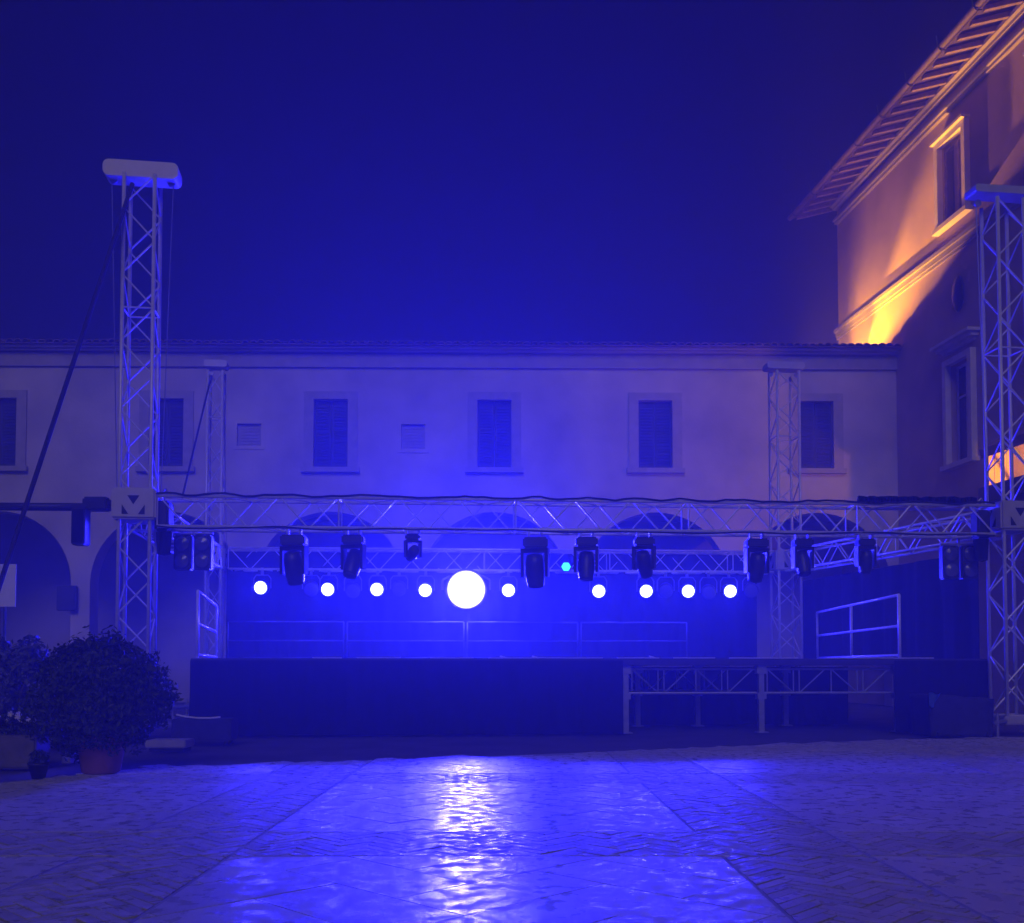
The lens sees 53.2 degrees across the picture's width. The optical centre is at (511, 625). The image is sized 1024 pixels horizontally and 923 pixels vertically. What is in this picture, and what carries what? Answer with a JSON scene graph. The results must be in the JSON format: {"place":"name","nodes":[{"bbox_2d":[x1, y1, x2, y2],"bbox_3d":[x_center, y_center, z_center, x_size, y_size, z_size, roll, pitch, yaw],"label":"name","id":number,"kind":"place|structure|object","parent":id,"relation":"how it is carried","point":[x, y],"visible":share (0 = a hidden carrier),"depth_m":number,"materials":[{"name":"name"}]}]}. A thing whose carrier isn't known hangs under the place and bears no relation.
{"place":"outdoors","nodes":[
{"label":"outdoors","id":0,"kind":"place"},
{"bbox_2d":[50,739,78,762],"bbox_3d":[-5.295,1.443,11.752,0.640,0.260,0.320,0,-2,0],"label":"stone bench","id":1,"kind":"object","parent":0,"point":[70,760],"visible":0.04,"depth_m":11.63,"materials":[{"name":"grey stone"}]},
{"bbox_2d":[176,714,219,718],"bbox_3d":[-4.418,1.279,14.390,0.624,0.072,0.044,0,-2,0],"label":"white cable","id":2,"kind":"object","parent":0,"point":[197,717],"visible":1,"depth_m":14.38,"materials":[{"name":"plastic"}]},
{"bbox_2d":[0,0,976,466],"label":"sky","id":3,"kind":"structure","parent":0,"point":[600,171],"materials":[{"name":"blue"}]},
{"bbox_2d":[0,737,1023,922],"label":"paving slabs","id":4,"kind":"structure","parent":0,"point":[491,889],"depth_m":6.99,"materials":[{"name":"grey stone"}]},
{"bbox_2d":[17,624,182,774],"bbox_3d":[-4.186,0.759,10.596,1.542,1.534,1.524,0,-2,0],"label":"potted bush","id":5,"kind":"object","parent":4,"relation":"on","point":[99,704],"visible":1,"depth_m":10.22,"materials":[{"name":"green plant"}]},
{"bbox_2d":[0,739,1023,922],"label":"paving brick bands","id":6,"kind":"object","parent":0,"point":[860,890],"visible":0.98,"depth_m":6.41,"materials":[{"name":"grey stone"}]},
{"bbox_2d":[0,702,1023,782],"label":"ground","id":7,"kind":"structure","parent":0,"point":[867,722],"depth_m":15.22,"materials":[{"name":"stone paving"}]},
{"bbox_2d":[0,564,16,698],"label":"notice board","id":8,"kind":"object","parent":7,"relation":"on","point":[8,594],"visible":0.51,"depth_m":20.03,"materials":[{"name":"white paper"}]},
{"bbox_2d":[0,708,49,768],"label":"flower trough","id":9,"kind":"object","parent":7,"relation":"on","point":[17,747],"visible":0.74,"depth_m":10.99,"materials":[{"name":"stone"}]},
{"bbox_2d":[0,632,54,730],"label":"shrub","id":10,"kind":"object","parent":9,"relation":"in","point":[20,662],"visible":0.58,"depth_m":12.85,"materials":[{"name":"green plant"}]},
{"bbox_2d":[27,749,49,778],"bbox_3d":[-4.654,1.361,10.054,0.208,0.287,0.210,1,-3,-30],"label":"pot","id":11,"kind":"object","parent":7,"relation":"on","point":[38,764],"visible":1,"depth_m":9.99,"materials":[{"name":"black metal"}]},
{"bbox_2d":[103,159,181,727],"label":"truss tower","id":12,"kind":"structure","parent":7,"relation":"on","point":[133,506],"depth_m":15.98,"materials":[{"name":"metal"}]},
{"bbox_2d":[0,497,110,511],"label":"outrigger boom","id":13,"kind":"object","parent":12,"relation":"attached to","point":[97,504],"visible":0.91,"depth_m":15.68,"materials":[{"name":"metal"}]},
{"bbox_2d":[71,507,90,545],"bbox_3d":[-6.589,-1.512,15.619,0.210,0.580,0.248,0,-2,0],"label":"column speaker","id":14,"kind":"object","parent":13,"relation":"hanging from","point":[80,524],"depth_m":15.50,"materials":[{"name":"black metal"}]},
{"bbox_2d":[0,182,134,590],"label":"guy strap","id":15,"kind":"object","parent":12,"relation":"attached to","point":[59,402],"visible":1,"depth_m":14.61,"materials":[{"name":"black fabric"}]},
{"bbox_2d":[128,514,222,568],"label":"truss beam","id":16,"kind":"structure","parent":12,"relation":"attached to","point":[145,531],"depth_m":18.33,"materials":[{"name":"metal"}]},
{"bbox_2d":[156,494,995,538],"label":"truss beam","id":17,"kind":"structure","parent":12,"relation":"attached to","point":[441,501],"depth_m":16.45,"materials":[{"name":"metal"}]},
{"bbox_2d":[155,488,173,555],"bbox_3d":[-5.430,-1.620,15.958,0.240,1.059,0.280,0,-2,0],"label":"chain hoist","id":18,"kind":"object","parent":17,"relation":"hanging from","point":[164,535],"visible":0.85,"depth_m":15.85,"materials":[{"name":"black metal"}]},
{"bbox_2d":[174,532,213,570],"bbox_3d":[-5.107,-1.204,16.392,0.620,0.638,0.220,0,-2,0],"label":"blinder lamp","id":19,"kind":"object","parent":17,"relation":"attached to","point":[195,551],"visible":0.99,"depth_m":16.32,"materials":[{"name":"black metal"}]},
{"bbox_2d":[280,529,308,585],"bbox_3d":[-3.438,-1.087,16.137,0.460,0.923,0.378,0,-2,0],"label":"moving head lamp","id":20,"kind":"object","parent":17,"relation":"attached to","point":[293,565],"visible":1,"depth_m":16.02,"materials":[{"name":"metal"}]},
{"bbox_2d":[341,530,366,578],"bbox_3d":[-2.509,-1.137,16.187,0.395,0.818,0.376,1,-2,-16],"label":"moving head lamp","id":21,"kind":"object","parent":17,"relation":"attached to","point":[353,561],"visible":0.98,"depth_m":16.09,"materials":[{"name":"metal"}]},
{"bbox_2d":[403,530,421,561],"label":"moving head lamp","id":22,"kind":"object","parent":17,"relation":"attached to","point":[412,553],"visible":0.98,"depth_m":16.20,"materials":[{"name":"metal"}]},
{"bbox_2d":[520,531,549,588],"bbox_3d":[0.369,-1.063,16.404,0.472,0.949,0.351,0,-2,0],"label":"moving head lamp","id":23,"kind":"object","parent":17,"relation":"attached to","point":[534,572],"visible":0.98,"depth_m":16.28,"materials":[{"name":"metal"}]},
{"bbox_2d":[155,525,994,535],"bbox_3d":[1.198,-1.497,16.203,13.412,0.069,0.065,0,-2,-4],"label":"power cable","id":24,"kind":"object","parent":17,"relation":"hanging from","point":[562,531],"visible":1,"depth_m":16.15,"materials":[{"name":"black rubber"}]},
{"bbox_2d":[156,492,994,504],"bbox_3d":[1.198,-2.013,16.229,13.412,0.081,0.031,0,-2,-4],"label":"power cable","id":25,"kind":"object","parent":17,"relation":"on","point":[413,497],"visible":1,"depth_m":16.20,"materials":[{"name":"black rubber"}]},
{"bbox_2d":[574,533,598,581],"bbox_3d":[1.198,-1.118,16.452,0.416,0.835,0.310,0,-2,0],"label":"moving head lamp","id":26,"kind":"object","parent":17,"relation":"attached to","point":[586,565],"visible":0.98,"depth_m":16.36,"materials":[{"name":"metal"}]},
{"bbox_2d":[632,532,655,578],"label":"moving head lamp","id":27,"kind":"object","parent":17,"relation":"attached to","point":[643,562],"visible":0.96,"depth_m":16.43,"materials":[{"name":"metal"}]},
{"bbox_2d":[743,533,769,582],"bbox_3d":[3.983,-1.109,16.664,0.418,0.836,0.344,0,-2,0],"label":"moving head lamp","id":28,"kind":"object","parent":17,"relation":"attached to","point":[756,565],"visible":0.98,"depth_m":16.56,"materials":[{"name":"metal"}]},
{"bbox_2d":[791,535,813,576],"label":"moving head lamp","id":29,"kind":"object","parent":17,"relation":"attached to","point":[802,561],"visible":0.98,"depth_m":16.62,"materials":[{"name":"metal"}]},
{"bbox_2d":[854,534,876,573],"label":"moving head lamp","id":30,"kind":"object","parent":17,"relation":"attached to","point":[865,559],"visible":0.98,"depth_m":16.71,"materials":[{"name":"metal"}]},
{"bbox_2d":[857,496,976,503],"bbox_3d":[6.696,-2.055,16.889,2.021,0.180,0.188,0,-2,-4],"label":"rolled tarp","id":31,"kind":"object","parent":17,"relation":"on","point":[946,499],"visible":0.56,"depth_m":16.82,"materials":[{"name":"black fabric"}]},
{"bbox_2d":[939,539,978,579],"bbox_3d":[7.519,-1.135,17.189,0.620,0.713,0.220,0,-2,0],"label":"blinder lamp","id":32,"kind":"object","parent":17,"relation":"attached to","point":[956,561],"visible":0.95,"depth_m":17.11,"materials":[{"name":"black metal"}]},
{"bbox_2d":[971,498,989,561],"bbox_3d":[7.743,-1.583,16.892,0.240,1.059,0.280,0,-2,0],"label":"chain hoist","id":33,"kind":"object","parent":17,"relation":"hanging from","point":[980,546],"visible":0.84,"depth_m":16.79,"materials":[{"name":"black metal"}]},
{"bbox_2d":[145,738,194,751],"bbox_3d":[-4.463,1.562,13.348,0.520,0.150,0.400,0,-2,0],"label":"pale step","id":34,"kind":"object","parent":7,"relation":"on","point":[169,745],"visible":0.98,"depth_m":13.16,"materials":[{"name":"stone"}]},
{"bbox_2d":[168,359,228,718],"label":"truss tower","id":35,"kind":"structure","parent":7,"relation":"on","point":[221,366],"depth_m":22.86,"materials":[{"name":"metal"}]},
{"bbox_2d":[182,381,210,493],"bbox_3d":[-6.444,-3.905,20.924,0.040,3.194,3.568,0,-2,-9],"label":"guy wire","id":36,"kind":"object","parent":35,"relation":"attached to","point":[190,462],"visible":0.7,"depth_m":20.74,"materials":[{"name":"black metal"}]},
{"bbox_2d":[171,718,237,744],"bbox_3d":[-4.367,1.503,14.551,0.840,0.364,0.400,0,-2,0],"label":"flight case","id":37,"kind":"object","parent":7,"relation":"on","point":[221,729],"visible":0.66,"depth_m":14.36,"materials":[{"name":"plastic"}]},
{"bbox_2d":[0,338,903,706],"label":"arcaded wing","id":38,"kind":"structure","parent":7,"relation":"on","point":[446,418],"depth_m":28.24,"materials":[{"name":"white paint"}]},
{"bbox_2d":[0,390,27,471],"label":"window","id":39,"kind":"structure","parent":38,"relation":"in","point":[13,413],"depth_m":28.02,"materials":[{"name":"stone"}]},
{"bbox_2d":[56,586,77,610],"bbox_3d":[-12.077,-0.741,27.746,0.520,0.680,0.172,0,-2,0],"label":"meter box","id":40,"kind":"object","parent":38,"relation":"attached to","point":[67,598],"visible":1,"depth_m":27.66,"materials":[{"name":"paint"}]},
{"bbox_2d":[57,587,73,608],"bbox_3d":[-12.077,-0.744,27.665,0.440,0.600,0.010,0,-2,0],"label":"door","id":41,"kind":"structure","parent":40,"relation":"in","point":[65,600],"depth_m":27.66,"materials":[{"name":"metal"}]},
{"bbox_2d":[135,390,194,471],"bbox_3d":[-9.494,-5.331,28.112,1.600,2.245,0.310,0,-2,-1],"label":"window","id":42,"kind":"structure","parent":38,"relation":"in","point":[179,414],"depth_m":28.09,"materials":[{"name":"stone"}]},
{"bbox_2d":[233,420,264,449],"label":"small window","id":43,"kind":"structure","parent":38,"relation":"in","point":[251,433],"depth_m":28.17,"materials":[{"name":"paint"}]},
{"bbox_2d":[300,391,359,472],"bbox_3d":[-4.990,-5.329,28.183,1.600,2.245,0.310,0,-2,-1],"label":"window","id":44,"kind":"structure","parent":38,"relation":"in","point":[336,422],"depth_m":28.24,"materials":[{"name":"stone"}]},
{"bbox_2d":[397,420,428,452],"bbox_3d":[-2.730,-5.205,28.229,0.860,0.893,0.120,0,-2,-1],"label":"small window","id":45,"kind":"structure","parent":38,"relation":"in","point":[415,438],"depth_m":28.24,"materials":[{"name":"paint"}]},
{"bbox_2d":[465,392,522,472],"bbox_3d":[-0.486,-5.326,28.254,1.600,2.245,0.310,0,-2,-1],"label":"window","id":46,"kind":"structure","parent":38,"relation":"in","point":[507,414],"depth_m":28.30,"materials":[{"name":"stone"}]},
{"bbox_2d":[627,392,684,473],"bbox_3d":[3.969,-5.323,28.324,1.600,2.245,0.310,0,-2,-1],"label":"window","id":47,"kind":"structure","parent":38,"relation":"in","point":[643,416],"depth_m":28.38,"materials":[{"name":"stone"}]},
{"bbox_2d":[788,393,846,473],"bbox_3d":[8.448,-5.320,28.394,1.600,2.245,0.310,0,-2,-1],"label":"window","id":48,"kind":"structure","parent":38,"relation":"in","point":[816,458],"depth_m":28.47,"materials":[{"name":"stone"}]},
{"bbox_2d":[189,657,987,736],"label":"stage platform","id":49,"kind":"structure","parent":7,"relation":"on","point":[369,696],"depth_m":16.53,"materials":[{"name":"metal"}]},
{"bbox_2d":[195,590,217,657],"bbox_3d":[-5.522,0.060,18.562,0.137,1.123,4.332,0,-2,-12],"label":"guard rail","id":50,"kind":"object","parent":49,"relation":"on","point":[198,624],"visible":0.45,"depth_m":17.18,"materials":[{"name":"metal"}]},
{"bbox_2d":[227,621,343,657],"bbox_3d":[-4.956,0.340,22.404,2.655,0.872,0.140,0,-2,-2],"label":"guard rail","id":51,"kind":"object","parent":49,"relation":"on","point":[228,640],"visible":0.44,"depth_m":22.39,"materials":[{"name":"metal"}]},
{"bbox_2d":[346,621,464,657],"bbox_3d":[-2.344,0.345,22.529,2.697,0.872,0.140,0,-2,-3],"label":"guard rail","id":52,"kind":"object","parent":49,"relation":"on","point":[347,640],"visible":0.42,"depth_m":22.52,"materials":[{"name":"metal"}]},
{"bbox_2d":[467,622,577,657],"bbox_3d":[0.236,0.351,22.679,2.590,0.872,0.140,0,-2,-4],"label":"guard rail","id":53,"kind":"object","parent":49,"relation":"on","point":[521,640],"visible":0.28,"depth_m":22.67,"materials":[{"name":"metal"}]},
{"bbox_2d":[580,622,687,658],"bbox_3d":[2.723,0.356,22.804,2.509,0.872,0.140,0,-2,-2],"label":"guard rail","id":54,"kind":"object","parent":49,"relation":"on","point":[581,640],"visible":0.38,"depth_m":22.80,"materials":[{"name":"metal"}]},
{"bbox_2d":[816,594,900,658],"bbox_3d":[6.780,0.127,20.209,0.224,1.123,5.747,0,-2,3],"label":"guard rail","id":55,"kind":"object","parent":49,"relation":"on","point":[852,631],"visible":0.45,"depth_m":19.67,"materials":[{"name":"metal"}]},
{"bbox_2d":[803,558,979,658],"bbox_3d":[7.381,-0.223,20.580,0.164,1.862,6.238,0,-2,-12],"label":"side curtain","id":56,"kind":"object","parent":49,"relation":"on","point":[939,618],"visible":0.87,"depth_m":19.91,"materials":[{"name":"black fabric"}]},
{"bbox_2d":[762,361,804,666],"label":"truss tower","id":57,"kind":"structure","parent":7,"relation":"on","point":[780,562],"depth_m":23.65,"materials":[{"name":"metal"}]},
{"bbox_2d":[228,547,773,574],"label":"truss beam","id":58,"kind":"structure","parent":57,"relation":"attached to","point":[504,550],"depth_m":23.22,"materials":[{"name":"metal"}]},
{"bbox_2d":[253,567,271,594],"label":"wash lamp","id":59,"kind":"object","parent":58,"relation":"attached to","point":[261,587],"visible":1,"depth_m":22.75,"materials":[{"name":"glass"}]},
{"bbox_2d":[302,570,319,596],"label":"wash lamp","id":60,"kind":"object","parent":58,"relation":"hanging from","point":[311,588],"visible":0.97,"depth_m":22.82,"materials":[{"name":"metal"}]},
{"bbox_2d":[320,571,337,596],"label":"wash lamp","id":61,"kind":"object","parent":58,"relation":"attached to","point":[328,589],"visible":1,"depth_m":22.84,"materials":[{"name":"glass"}]},
{"bbox_2d":[344,575,361,597],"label":"wash lamp","id":62,"kind":"object","parent":58,"relation":"hanging from","point":[352,590],"visible":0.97,"depth_m":22.88,"materials":[{"name":"metal"}]},
{"bbox_2d":[369,568,386,596],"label":"wash lamp","id":63,"kind":"object","parent":58,"relation":"attached to","point":[376,589],"visible":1,"depth_m":22.90,"materials":[{"name":"glass"}]},
{"bbox_2d":[390,568,407,596],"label":"wash lamp","id":64,"kind":"object","parent":58,"relation":"attached to","point":[399,589],"visible":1,"depth_m":22.95,"materials":[{"name":"metal"}]},
{"bbox_2d":[417,568,434,597],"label":"wash lamp","id":65,"kind":"object","parent":58,"relation":"attached to","point":[424,590],"visible":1,"depth_m":22.97,"materials":[{"name":"glass"}]},
{"bbox_2d":[441,568,490,609],"bbox_3d":[-1.036,-0.808,23.263,1.125,0.974,1.050,0,-2,0],"label":"stage lamp","id":66,"kind":"object","parent":58,"relation":"attached to","point":[466,589],"visible":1,"depth_m":22.79,"materials":[{"name":"metal"}]},
{"bbox_2d":[226,551,756,658],"bbox_3d":[-0.353,-0.418,23.460,12.184,2.482,0.175,0,-2,-4],"label":"backdrop curtain","id":67,"kind":"object","parent":58,"relation":"hanging from","point":[720,625],"visible":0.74,"depth_m":23.45,"materials":[{"name":"blue fabric"}]},
{"bbox_2d":[499,572,517,597],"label":"wash lamp","id":68,"kind":"object","parent":58,"relation":"attached to","point":[508,590],"visible":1,"depth_m":23.09,"materials":[{"name":"metal"}]},
{"bbox_2d":[560,562,571,571],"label":"effect lamp","id":69,"kind":"object","parent":58,"relation":"attached to","point":[565,566],"visible":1,"depth_m":22.98,"materials":[{"name":"teal metal"}]},
{"bbox_2d":[589,569,606,598],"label":"wash lamp","id":70,"kind":"object","parent":58,"relation":"attached to","point":[598,591],"visible":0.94,"depth_m":23.21,"materials":[{"name":"glass"}]},
{"bbox_2d":[636,577,653,597],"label":"wash lamp","id":71,"kind":"object","parent":58,"relation":"attached to","point":[645,590],"visible":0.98,"depth_m":23.28,"materials":[{"name":"metal"}]},
{"bbox_2d":[657,572,674,597],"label":"wash lamp","id":72,"kind":"object","parent":58,"relation":"attached to","point":[665,590],"visible":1,"depth_m":23.32,"materials":[{"name":"metal"}]},
{"bbox_2d":[678,573,695,597],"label":"wash lamp","id":73,"kind":"object","parent":58,"relation":"attached to","point":[687,590],"visible":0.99,"depth_m":23.34,"materials":[{"name":"metal"}]},
{"bbox_2d":[699,573,716,599],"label":"wash lamp","id":74,"kind":"object","parent":58,"relation":"attached to","point":[708,591],"visible":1,"depth_m":23.39,"materials":[{"name":"metal"}]},
{"bbox_2d":[720,570,737,597],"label":"wash lamp","id":75,"kind":"object","parent":58,"relation":"attached to","point":[728,590],"visible":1,"depth_m":23.40,"materials":[{"name":"glass"}]},
{"bbox_2d":[742,577,759,597],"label":"wash lamp","id":76,"kind":"object","parent":58,"relation":"attached to","point":[751,590],"visible":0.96,"depth_m":23.43,"materials":[{"name":"metal"}]},
{"bbox_2d":[787,0,1023,713],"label":"tall building","id":77,"kind":"structure","parent":7,"relation":"on","point":[938,138],"depth_m":25.88,"materials":[{"name":"paint"}]},
{"bbox_2d":[929,113,972,236],"bbox_3d":[11.094,-11.216,25.529,0.726,2.384,1.583,0,-2,0],"label":"window","id":78,"kind":"structure","parent":77,"relation":"in","point":[960,156],"depth_m":25.59,"materials":[{"name":"stone"}]},
{"bbox_2d":[930,326,979,471],"bbox_3d":[11.052,-5.496,25.131,0.832,3.180,1.758,0,-2,0],"label":"window","id":79,"kind":"structure","parent":77,"relation":"in","point":[966,372],"depth_m":25.32,"materials":[{"name":"stone"}]},
{"bbox_2d":[952,275,963,311],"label":"round window","id":80,"kind":"structure","parent":77,"relation":"attached to","point":[957,293],"depth_m":25.16,"materials":[{"name":"glass"}]},
{"bbox_2d":[978,427,1023,503],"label":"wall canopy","id":81,"kind":"object","parent":77,"relation":"attached to","point":[994,473],"visible":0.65,"depth_m":22.63,"materials":[{"name":"fabric"}]},
{"bbox_2d":[909,693,993,736],"bbox_3d":[7.031,1.427,16.356,1.060,0.661,0.920,0,-2,0],"label":"covered case","id":82,"kind":"object","parent":7,"relation":"on","point":[952,716],"visible":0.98,"depth_m":15.96,"materials":[{"name":"fabric"}]},
{"bbox_2d":[929,692,940,707],"bbox_3d":[6.591,1.161,15.916,0.200,0.246,0.060,0,-2,0],"label":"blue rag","id":83,"kind":"object","parent":82,"relation":"on","point":[933,697],"visible":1,"depth_m":15.92,"materials":[{"name":"blue fabric"}]},
{"bbox_2d":[964,183,1023,737],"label":"truss tower","id":84,"kind":"structure","parent":7,"relation":"on","point":[1006,517],"depth_m":17.04,"materials":[{"name":"metal"}]},
{"bbox_2d":[784,512,1001,571],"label":"truss beam","id":85,"kind":"structure","parent":84,"relation":"attached to","point":[898,553],"depth_m":19.71,"materials":[{"name":"metal"}]},
{"bbox_2d":[0,737,1023,922],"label":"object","id":86,"kind":"object","parent":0,"point":[736,868],"visible":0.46,"depth_m":6.01,"materials":[{"name":"grey stone"}]}
]}

